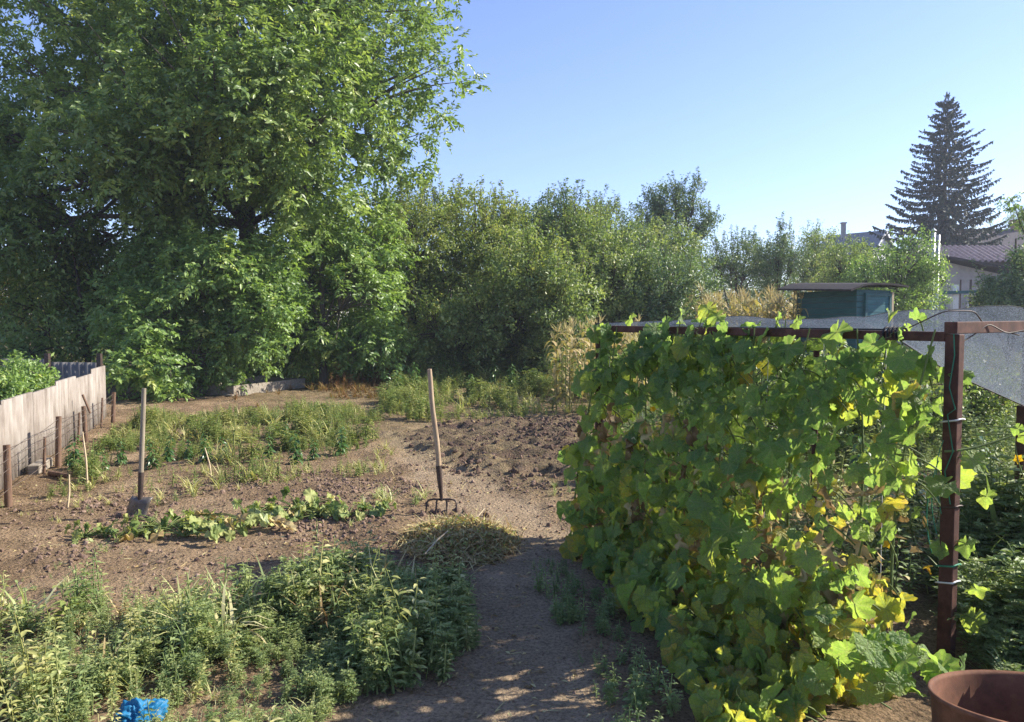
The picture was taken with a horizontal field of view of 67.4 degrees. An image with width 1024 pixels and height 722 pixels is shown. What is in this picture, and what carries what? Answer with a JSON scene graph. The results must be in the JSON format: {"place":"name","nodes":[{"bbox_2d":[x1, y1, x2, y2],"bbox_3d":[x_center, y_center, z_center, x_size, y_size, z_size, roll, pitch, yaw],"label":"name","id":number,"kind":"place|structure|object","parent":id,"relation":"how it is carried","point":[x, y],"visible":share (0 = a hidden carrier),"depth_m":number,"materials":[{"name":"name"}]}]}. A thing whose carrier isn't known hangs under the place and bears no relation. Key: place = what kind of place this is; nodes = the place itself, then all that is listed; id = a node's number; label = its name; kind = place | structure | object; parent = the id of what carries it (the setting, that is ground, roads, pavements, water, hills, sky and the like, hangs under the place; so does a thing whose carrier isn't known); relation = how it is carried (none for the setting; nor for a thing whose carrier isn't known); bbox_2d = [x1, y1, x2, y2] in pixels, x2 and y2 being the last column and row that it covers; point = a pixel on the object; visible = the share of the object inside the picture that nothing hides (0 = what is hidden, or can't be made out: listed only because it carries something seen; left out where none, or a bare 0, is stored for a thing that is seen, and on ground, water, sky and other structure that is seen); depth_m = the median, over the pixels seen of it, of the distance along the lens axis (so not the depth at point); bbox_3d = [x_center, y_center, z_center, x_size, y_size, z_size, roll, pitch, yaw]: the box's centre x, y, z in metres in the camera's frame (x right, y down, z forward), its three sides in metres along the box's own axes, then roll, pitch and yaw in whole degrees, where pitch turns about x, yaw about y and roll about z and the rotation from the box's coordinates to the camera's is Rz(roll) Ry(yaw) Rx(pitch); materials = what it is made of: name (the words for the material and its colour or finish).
{"place":"outdoors","nodes":[
{"label":"outdoors","id":0,"kind":"place"},
{"bbox_2d":[316,431,635,721],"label":"path","id":1,"kind":"structure","parent":0,"point":[417,705],"depth_m":3.94,"materials":[{"name":"soil"}]},
{"bbox_2d":[398,417,604,474],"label":"tilled soil","id":2,"kind":"structure","parent":0,"point":[482,432],"depth_m":10.17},
{"bbox_2d":[0,324,1023,721],"bbox_3d":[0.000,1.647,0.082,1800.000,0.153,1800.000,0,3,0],"label":"ground","id":3,"kind":"structure","parent":0,"point":[910,706],"depth_m":5.83,"materials":[{"name":"soil"}]},
{"bbox_2d":[0,248,51,348],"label":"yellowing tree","id":4,"kind":"object","parent":3,"relation":"on","point":[4,282],"visible":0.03,"depth_m":24.74,"materials":[{"name":"green plant"}]},
{"bbox_2d":[0,349,60,399],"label":"currant bush","id":5,"kind":"object","parent":3,"relation":"on","point":[17,378],"visible":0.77,"depth_m":10.98,"materials":[{"name":"green plant"}]},
{"bbox_2d":[27,457,52,473],"bbox_3d":[-5.272,1.171,8.585,0.120,0.110,0.463,-1,3,-15],"label":"timber block","id":6,"kind":"object","parent":3,"relation":"on","point":[34,466],"depth_m":8.41,"materials":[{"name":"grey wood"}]},
{"bbox_2d":[1,353,102,380],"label":"slate fence","id":7,"kind":"object","parent":3,"relation":"on","point":[70,369],"visible":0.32,"depth_m":13.29,"materials":[{"name":"stone"}]},
{"bbox_2d":[0,366,106,489],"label":"corrugated fence","id":8,"kind":"object","parent":3,"relation":"on","point":[25,416],"visible":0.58,"depth_m":9.37,"materials":[{"name":"metal"}]},
{"bbox_2d":[0,265,111,361],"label":"elder bush","id":9,"kind":"object","parent":3,"relation":"on","point":[48,344],"visible":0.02,"depth_m":27.74,"materials":[{"name":"green plant"}]},
{"bbox_2d":[0,392,115,507],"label":"wire fence","id":10,"kind":"object","parent":3,"relation":"on","point":[7,479],"visible":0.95,"depth_m":8.72,"materials":[{"name":"brown metal"}]},
{"bbox_2d":[65,431,83,469],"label":"pepper plant","id":11,"kind":"object","parent":3,"relation":"on","point":[76,453],"visible":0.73,"depth_m":8.59,"materials":[{"name":"green plant"}]},
{"bbox_2d":[0,209,154,364],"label":"elder bush","id":12,"kind":"object","parent":3,"relation":"on","point":[42,305],"visible":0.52,"depth_m":19.32,"materials":[{"name":"green plant"}]},
{"bbox_2d":[64,520,118,544],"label":"squash plant","id":13,"kind":"object","parent":3,"relation":"on","point":[77,534],"visible":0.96,"depth_m":5.95,"materials":[{"name":"green plant"}]},
{"bbox_2d":[88,547,110,600],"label":"tall weed","id":14,"kind":"object","parent":3,"relation":"on","point":[97,575],"visible":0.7,"depth_m":4.43,"materials":[{"name":"green plant"}]},
{"bbox_2d":[113,439,127,464],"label":"pepper plant","id":15,"kind":"object","parent":3,"relation":"on","point":[120,456],"visible":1,"depth_m":8.86,"materials":[{"name":"green plant"}]},
{"bbox_2d":[107,521,164,541],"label":"squash plant","id":16,"kind":"object","parent":3,"relation":"on","point":[145,532],"visible":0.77,"depth_m":5.88,"materials":[{"name":"green plant"}]},
{"bbox_2d":[109,697,168,721],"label":"plastic bag","id":17,"kind":"object","parent":3,"relation":"on","point":[131,709],"visible":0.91,"depth_m":3.08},
{"bbox_2d":[126,388,152,516],"bbox_3d":[-3.203,0.849,6.565,0.260,1.231,0.130,0,3,0],"label":"shovel","id":18,"kind":"object","parent":3,"relation":"on","point":[140,502],"visible":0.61,"depth_m":6.56,"materials":[{"name":"wood"}]},
{"bbox_2d":[144,439,159,468],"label":"pepper plant","id":19,"kind":"object","parent":3,"relation":"on","point":[152,458],"visible":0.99,"depth_m":8.60,"materials":[{"name":"green plant"}]},
{"bbox_2d":[105,508,221,542],"bbox_3d":[-2.722,1.273,6.044,0.630,0.248,0.769,2,4,36],"label":"squash plant","id":20,"kind":"object","parent":3,"relation":"on","point":[191,517],"visible":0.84,"depth_m":6.02,"materials":[{"name":"green plant"}]},
{"bbox_2d":[161,436,176,461],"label":"pepper plant","id":21,"kind":"object","parent":3,"relation":"on","point":[168,453],"visible":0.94,"depth_m":8.96,"materials":[{"name":"green plant"}]},
{"bbox_2d":[150,516,220,542],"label":"squash plant","id":22,"kind":"object","parent":3,"relation":"on","point":[212,534],"visible":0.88,"depth_m":5.93,"materials":[{"name":"green plant"}]},
{"bbox_2d":[182,437,194,460],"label":"pepper plant","id":23,"kind":"object","parent":3,"relation":"on","point":[188,456],"visible":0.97,"depth_m":9.12,"materials":[{"name":"green plant"}]},
{"bbox_2d":[66,216,319,402],"bbox_3d":[-7.512,-1.117,17.563,5.950,4.682,4.997,0,3,0],"label":"walnut sapling","id":24,"kind":"object","parent":3,"relation":"on","point":[152,332],"visible":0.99,"depth_m":17.26,"materials":[{"name":"green plant"}]},
{"bbox_2d":[197,434,213,462],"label":"pepper plant","id":25,"kind":"object","parent":3,"relation":"on","point":[203,456],"visible":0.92,"depth_m":8.87,"materials":[{"name":"green plant"}]},
{"bbox_2d":[20,395,396,522],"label":"weeds","id":26,"kind":"object","parent":3,"relation":"on","point":[157,421],"visible":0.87,"depth_m":10.32,"materials":[{"name":"plant"}]},
{"bbox_2d":[176,512,251,541],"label":"squash plant","id":27,"kind":"object","parent":3,"relation":"on","point":[227,528],"visible":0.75,"depth_m":6.01,"materials":[{"name":"green plant"}]},
{"bbox_2d":[0,539,445,721],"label":"broad weeds","id":28,"kind":"object","parent":3,"relation":"on","point":[34,654],"visible":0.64,"depth_m":3.62,"materials":[{"name":"plant"}]},
{"bbox_2d":[0,544,478,690],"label":"dry stalks","id":29,"kind":"object","parent":3,"relation":"on","point":[322,610],"visible":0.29,"depth_m":4.03,"materials":[{"name":"beige plant"}]},
{"bbox_2d":[0,522,482,721],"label":"weeds","id":30,"kind":"object","parent":3,"relation":"on","point":[447,636],"visible":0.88,"depth_m":3.76,"materials":[{"name":"green plant"}]},
{"bbox_2d":[0,0,491,376],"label":"walnut tree","id":31,"kind":"object","parent":3,"relation":"on","point":[249,105],"visible":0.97,"depth_m":18.02,"materials":[{"name":"green plant"}]},
{"bbox_2d":[202,498,297,532],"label":"squash plant","id":32,"kind":"object","parent":3,"relation":"on","point":[261,517],"visible":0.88,"depth_m":6.26,"materials":[{"name":"green plant"}]},
{"bbox_2d":[195,375,304,395],"bbox_3d":[-6.298,0.581,18.569,1.185,0.300,2.699,1,3,22],"label":"plank frame","id":33,"kind":"object","parent":3,"relation":"on","point":[258,384],"visible":0.69,"depth_m":18.24,"materials":[{"name":"grey wood"}]},
{"bbox_2d":[241,501,298,528],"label":"squash plant","id":34,"kind":"object","parent":3,"relation":"on","point":[275,512],"visible":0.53,"depth_m":6.40,"materials":[{"name":"green plant"}]},
{"bbox_2d":[269,515,298,533],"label":"fallen leaf","id":35,"kind":"object","parent":3,"relation":"on","point":[279,521],"visible":0.99,"depth_m":6.14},
{"bbox_2d":[245,486,341,517],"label":"squash plant","id":36,"kind":"object","parent":3,"relation":"on","point":[312,497],"visible":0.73,"depth_m":6.67,"materials":[{"name":"green plant"}]},
{"bbox_2d":[287,430,303,464],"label":"pepper plant","id":37,"kind":"object","parent":3,"relation":"on","point":[300,456],"visible":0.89,"depth_m":9.12,"materials":[{"name":"green plant"}]},
{"bbox_2d":[0,386,606,721],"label":"leaf litter","id":38,"kind":"object","parent":3,"relation":"on","point":[480,644],"visible":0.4,"depth_m":5.93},
{"bbox_2d":[0,415,609,720],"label":"soil clods","id":39,"kind":"object","parent":3,"relation":"on","point":[120,514],"visible":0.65,"depth_m":7.01,"materials":[{"name":"soil"}]},
{"bbox_2d":[309,437,319,460],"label":"pepper plant","id":40,"kind":"object","parent":3,"relation":"on","point":[313,452],"visible":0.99,"depth_m":9.37,"materials":[{"name":"green plant"}]},
{"bbox_2d":[228,357,407,405],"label":"dry weeds","id":41,"kind":"object","parent":3,"relation":"on","point":[337,386],"visible":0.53,"depth_m":18.83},
{"bbox_2d":[289,500,348,521],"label":"squash plant","id":42,"kind":"object","parent":3,"relation":"on","point":[333,507],"visible":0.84,"depth_m":6.49,"materials":[{"name":"green plant"}]},
{"bbox_2d":[214,198,428,384],"bbox_3d":[-5.342,-1.863,20.359,6.365,5.615,4.224,1,3,26],"label":"walnut sapling","id":43,"kind":"object","parent":3,"relation":"on","point":[359,343],"visible":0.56,"depth_m":19.74,"materials":[{"name":"green plant"}]},
{"bbox_2d":[289,262,379,367],"bbox_3d":[-6.429,-2.111,26.878,6.966,5.160,4.176,0,3,0],"label":"elder bush","id":44,"kind":"object","parent":3,"relation":"on","point":[334,322],"visible":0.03,"depth_m":26.45,"materials":[{"name":"green plant"}]},
{"bbox_2d":[334,425,348,455],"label":"pepper plant","id":45,"kind":"object","parent":3,"relation":"on","point":[340,445],"visible":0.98,"depth_m":9.64,"materials":[{"name":"green plant"}]},
{"bbox_2d":[0,460,683,721],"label":"seedlings","id":46,"kind":"object","parent":3,"relation":"on","point":[636,696],"visible":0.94,"depth_m":4.11,"materials":[{"name":"green plant"}]},
{"bbox_2d":[318,501,370,520],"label":"squash plant","id":47,"kind":"object","parent":3,"relation":"on","point":[359,516],"visible":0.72,"depth_m":6.50,"materials":[{"name":"green plant"}]},
{"bbox_2d":[355,500,396,516],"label":"squash plant","id":48,"kind":"object","parent":3,"relation":"on","point":[380,508],"visible":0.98,"depth_m":6.62,"materials":[{"name":"green plant"}]},
{"bbox_2d":[337,178,463,373],"bbox_3d":[-3.731,-2.624,24.518,3.767,6.422,4.895,-2,3,-31],"label":"plum tree","id":49,"kind":"object","parent":3,"relation":"on","point":[439,217],"visible":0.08,"depth_m":24.00,"materials":[{"name":"green plant"}]},
{"bbox_2d":[346,166,493,375],"bbox_3d":[-2.592,-2.482,22.956,4.787,6.291,4.329,-2,4,-38],"label":"plum tree","id":50,"kind":"object","parent":3,"relation":"on","point":[426,250],"visible":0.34,"depth_m":21.95,"materials":[{"name":"green plant"}]},
{"bbox_2d":[425,369,457,514],"bbox_3d":[-0.607,0.739,6.605,0.283,1.345,0.078,0,3,0],"label":"pitchfork","id":51,"kind":"object","parent":3,"relation":"on","point":[436,437],"visible":0.92,"depth_m":6.60,"materials":[{"name":"brown wood"}]},
{"bbox_2d":[376,260,529,375],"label":"plum tree","id":52,"kind":"object","parent":3,"relation":"on","point":[444,336],"visible":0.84,"depth_m":21.14,"materials":[{"name":"green plant"}]},
{"bbox_2d":[393,504,534,570],"bbox_3d":[-0.359,1.259,5.711,1.181,0.459,1.600,0,3,0],"label":"weed heap","id":53,"kind":"object","parent":3,"relation":"on","point":[459,527],"visible":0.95,"depth_m":5.50,"materials":[{"name":"green plant"}]},
{"bbox_2d":[426,169,532,370],"bbox_3d":[-0.987,-2.745,23.807,4.090,6.741,4.652,0,3,0],"label":"plum tree","id":54,"kind":"object","parent":3,"relation":"on","point":[472,254],"visible":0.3,"depth_m":22.75,"materials":[{"name":"green plant"}]},
{"bbox_2d":[374,359,618,422],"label":"weeds","id":55,"kind":"object","parent":3,"relation":"on","point":[409,396],"visible":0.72,"depth_m":15.74,"materials":[{"name":"plant"}]},
{"bbox_2d":[464,180,557,363],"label":"plum tree","id":56,"kind":"object","parent":3,"relation":"on","point":[521,218],"visible":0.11,"depth_m":24.19,"materials":[{"name":"green plant"}]},
{"bbox_2d":[463,218,607,377],"bbox_3d":[0.722,-1.591,21.870,4.426,4.633,4.528,-2,3,-32],"label":"plum tree","id":57,"kind":"object","parent":3,"relation":"on","point":[553,299],"visible":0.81,"depth_m":20.76,"materials":[{"name":"green plant"}]},
{"bbox_2d":[49,336,1021,393],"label":"undergrowth","id":58,"kind":"object","parent":3,"relation":"on","point":[516,368],"visible":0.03,"depth_m":21.63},
{"bbox_2d":[495,177,612,349],"bbox_3d":[1.319,-2.941,27.045,4.672,6.810,5.228,0,3,0],"label":"plum tree","id":59,"kind":"object","parent":3,"relation":"on","point":[549,214],"visible":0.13,"depth_m":25.61,"materials":[{"name":"green plant"}]},
{"bbox_2d":[546,332,565,400],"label":"corn plant","id":60,"kind":"object","parent":3,"relation":"on","point":[552,336],"visible":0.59,"depth_m":15.97,"materials":[{"name":"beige plant"}]},
{"bbox_2d":[544,323,574,412],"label":"corn plant","id":61,"kind":"object","parent":3,"relation":"on","point":[558,387],"visible":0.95,"depth_m":14.23,"materials":[{"name":"beige plant"}]},
{"bbox_2d":[544,319,586,412],"bbox_3d":[1.007,0.104,14.163,0.815,1.778,0.482,1,3,13],"label":"corn plant","id":62,"kind":"object","parent":3,"relation":"on","point":[565,361],"visible":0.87,"depth_m":14.15,"materials":[{"name":"beige plant"}]},
{"bbox_2d":[557,341,578,406],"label":"corn plant","id":63,"kind":"object","parent":3,"relation":"on","point":[571,382],"visible":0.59,"depth_m":14.70,"materials":[{"name":"beige plant"}]},
{"bbox_2d":[550,327,587,412],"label":"corn plant","id":64,"kind":"object","parent":3,"relation":"on","point":[570,341],"visible":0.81,"depth_m":14.18,"materials":[{"name":"beige plant"}]},
{"bbox_2d":[553,316,589,401],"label":"corn plant","id":65,"kind":"object","parent":3,"relation":"on","point":[573,353],"visible":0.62,"depth_m":16.04,"materials":[{"name":"beige plant"}]},
{"bbox_2d":[538,186,620,367],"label":"plum tree","id":66,"kind":"object","parent":3,"relation":"on","point":[577,213],"visible":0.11,"depth_m":24.67,"materials":[{"name":"green plant"}]},
{"bbox_2d":[568,320,591,404],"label":"corn plant","id":67,"kind":"object","parent":3,"relation":"on","point":[583,345],"visible":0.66,"depth_m":15.14,"materials":[{"name":"beige plant"}]},
{"bbox_2d":[557,201,676,357],"bbox_3d":[3.276,-2.144,23.930,4.299,5.515,4.846,0,3,0],"label":"plum tree","id":68,"kind":"object","parent":3,"relation":"on","point":[610,307],"visible":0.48,"depth_m":22.80,"materials":[{"name":"green plant"}]},
{"bbox_2d":[582,184,662,318],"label":"plum tree","id":69,"kind":"object","parent":3,"relation":"on","point":[624,218],"visible":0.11,"depth_m":28.73,"materials":[{"name":"green plant"}]},
{"bbox_2d":[607,210,715,303],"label":"plum tree","id":70,"kind":"object","parent":3,"relation":"on","point":[678,241],"visible":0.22,"depth_m":30.49,"materials":[{"name":"green plant"}]},
{"bbox_2d":[607,231,731,341],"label":"plum tree","id":71,"kind":"object","parent":3,"relation":"on","point":[671,301],"visible":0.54,"depth_m":22.89,"materials":[{"name":"green plant"}]},
{"bbox_2d":[624,167,725,287],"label":"pear tree","id":72,"kind":"object","parent":3,"relation":"on","point":[658,204],"visible":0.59,"depth_m":35.48,"materials":[{"name":"green plant"}]},
{"bbox_2d":[647,381,779,463],"bbox_3d":[2.224,0.726,8.226,1.612,1.336,1.335,0,3,0],"label":"raspberry bush","id":73,"kind":"object","parent":3,"relation":"on","point":[683,404],"visible":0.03,"depth_m":8.19,"materials":[{"name":"green plant"}]},
{"bbox_2d":[677,242,782,315],"bbox_3d":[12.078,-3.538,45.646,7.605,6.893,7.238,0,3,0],"label":"corn plant","id":74,"kind":"object","parent":3,"relation":"on","point":[723,295],"visible":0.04,"depth_m":45.33,"materials":[{"name":"green plant"}]},
{"bbox_2d":[697,224,771,307],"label":"pear tree","id":75,"kind":"object","parent":3,"relation":"on","point":[731,265],"visible":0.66,"depth_m":37.18,"materials":[{"name":"green plant"}]},
{"bbox_2d":[696,341,843,439],"bbox_3d":[2.907,0.560,8.972,1.768,1.595,1.354,0,3,0],"label":"raspberry bush","id":76,"kind":"object","parent":3,"relation":"on","point":[785,384],"visible":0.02,"depth_m":8.74,"materials":[{"name":"green plant"}]},
{"bbox_2d":[719,265,820,325],"bbox_3d":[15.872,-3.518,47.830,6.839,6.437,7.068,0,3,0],"label":"corn plant","id":77,"kind":"object","parent":3,"relation":"on","point":[785,297],"visible":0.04,"depth_m":47.55,"materials":[{"name":"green plant"}]},
{"bbox_2d":[738,211,815,303],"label":"pear tree","id":78,"kind":"object","parent":3,"relation":"on","point":[782,254],"visible":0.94,"depth_m":35.20,"materials":[{"name":"green plant"}]},
{"bbox_2d":[556,301,1023,721],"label":"cucumber vine","id":79,"kind":"object","parent":3,"relation":"on","point":[644,547],"visible":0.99,"depth_m":3.90,"materials":[{"name":"green plant"}]},
{"bbox_2d":[595,310,1023,657],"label":"trellis frame","id":80,"kind":"object","parent":3,"relation":"on","point":[952,336],"visible":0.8,"depth_m":3.63,"materials":[{"name":"brown metal"}]},
{"bbox_2d":[604,305,1023,405],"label":"shade net","id":81,"kind":"object","parent":80,"relation":"attached to","point":[1009,377],"visible":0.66,"depth_m":5.66,"materials":[{"name":"white fabric"}]},
{"bbox_2d":[810,319,819,526],"bbox_3d":[2.420,0.532,6.134,0.046,1.730,0.046,-1,3,-22],"label":"net pole","id":82,"kind":"object","parent":3,"relation":"on","point":[815,354],"visible":0.21,"depth_m":6.12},
{"bbox_2d":[784,218,851,291],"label":"cherry tree","id":83,"kind":"object","parent":3,"relation":"on","point":[815,240],"visible":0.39,"depth_m":38.93,"materials":[{"name":"green plant"}]},
{"bbox_2d":[751,339,884,458],"bbox_3d":[3.684,0.484,9.293,1.726,1.713,1.548,-1,3,-21],"label":"raspberry bush","id":84,"kind":"object","parent":3,"relation":"on","point":[844,342],"visible":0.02,"depth_m":9.06,"materials":[{"name":"green plant"}]},
{"bbox_2d":[613,386,1023,671],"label":"weeds","id":85,"kind":"object","parent":3,"relation":"on","point":[994,562],"visible":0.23,"depth_m":4.70,"materials":[{"name":"green plant"}]},
{"bbox_2d":[778,283,908,379],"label":"garden shed","id":86,"kind":"structure","parent":3,"relation":"on","point":[828,300],"depth_m":20.21,"materials":[{"name":"teal paint"}]},
{"bbox_2d":[867,296,888,378],"bbox_3d":[9.540,-0.522,20.102,0.800,2.343,0.040,-1,3,-24],"label":"door","id":87,"kind":"structure","parent":86,"relation":"in","point":[875,303],"depth_m":20.04,"materials":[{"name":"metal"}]},
{"bbox_2d":[804,229,883,291],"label":"pear tree","id":88,"kind":"object","parent":3,"relation":"on","point":[841,255],"visible":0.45,"depth_m":33.04,"materials":[{"name":"green plant"}]},
{"bbox_2d":[847,433,878,494],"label":"pepper plant","id":89,"kind":"object","parent":3,"relation":"on","point":[858,455],"visible":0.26,"depth_m":7.46,"materials":[{"name":"green plant"}]},
{"bbox_2d":[834,223,957,330],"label":"apricot tree","id":90,"kind":"object","parent":3,"relation":"on","point":[918,275],"visible":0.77,"depth_m":28.43,"materials":[{"name":"green plant"}]},
{"bbox_2d":[826,340,980,461],"bbox_3d":[4.647,0.489,9.381,1.563,1.694,1.694,-3,4,-44],"label":"raspberry bush","id":91,"kind":"object","parent":3,"relation":"on","point":[856,427],"visible":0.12,"depth_m":9.25,"materials":[{"name":"green plant"}]},
{"bbox_2d":[902,460,934,528],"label":"pepper plant","id":92,"kind":"object","parent":3,"relation":"on","point":[921,477],"visible":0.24,"depth_m":6.20,"materials":[{"name":"green plant"}]},
{"bbox_2d":[929,228,940,344],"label":"flue pipe","id":93,"kind":"object","parent":3,"relation":"on","point":[938,243],"visible":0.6,"depth_m":41.67,"materials":[{"name":"metal"}]},
{"bbox_2d":[867,92,1019,316],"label":"spruce tree","id":94,"kind":"object","parent":3,"relation":"on","point":[945,225],"visible":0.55,"depth_m":60.62,"materials":[{"name":"green plant"}]},
{"bbox_2d":[942,280,979,321],"bbox_3d":[21.577,-1.978,36.066,3.206,3.679,0.360,0,3,0],"label":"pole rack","id":95,"kind":"object","parent":3,"relation":"on","point":[955,294],"visible":0.32,"depth_m":36.01,"materials":[{"name":"metal"}]},
{"bbox_2d":[923,350,1020,447],"bbox_3d":[6.048,0.562,10.032,1.757,1.485,1.339,0,3,0],"label":"raspberry bush","id":96,"kind":"object","parent":3,"relation":"on","point":[985,410],"visible":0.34,"depth_m":9.86,"materials":[{"name":"green plant"}]},
{"bbox_2d":[927,670,1023,721],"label":"rusty barrel","id":97,"kind":"object","parent":3,"relation":"on","point":[978,696],"visible":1,"depth_m":2.70,"materials":[{"name":"brown metal"}]},
{"bbox_2d":[963,229,1023,372],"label":"nut tree","id":98,"kind":"object","parent":3,"relation":"on","point":[998,290],"visible":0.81,"depth_m":24.45,"materials":[{"name":"green plant"}]},
{"bbox_2d":[994,191,1023,245],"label":"walnut tree","id":99,"kind":"object","parent":3,"relation":"on","point":[1018,225],"visible":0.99,"depth_m":25.82,"materials":[{"name":"green plant"}]},
{"bbox_2d":[0,0,1023,321],"label":"sky","id":100,"kind":"structure","parent":0,"point":[805,110],"materials":[{"name":"blue"}]},
{"bbox_2d":[815,222,893,272],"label":"white house","id":101,"kind":"structure","parent":0,"point":[872,239],"depth_m":77.21,"materials":[{"name":"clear paint"}]},
{"bbox_2d":[898,245,1023,351],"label":"block house","id":102,"kind":"structure","parent":0,"point":[956,256],"depth_m":43.47,"materials":[{"name":"stone"}]},
{"bbox_2d":[957,219,1023,245],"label":"dark roof house","id":103,"kind":"structure","parent":0,"point":[1013,234],"depth_m":66.52,"materials":[{"name":"brick"}]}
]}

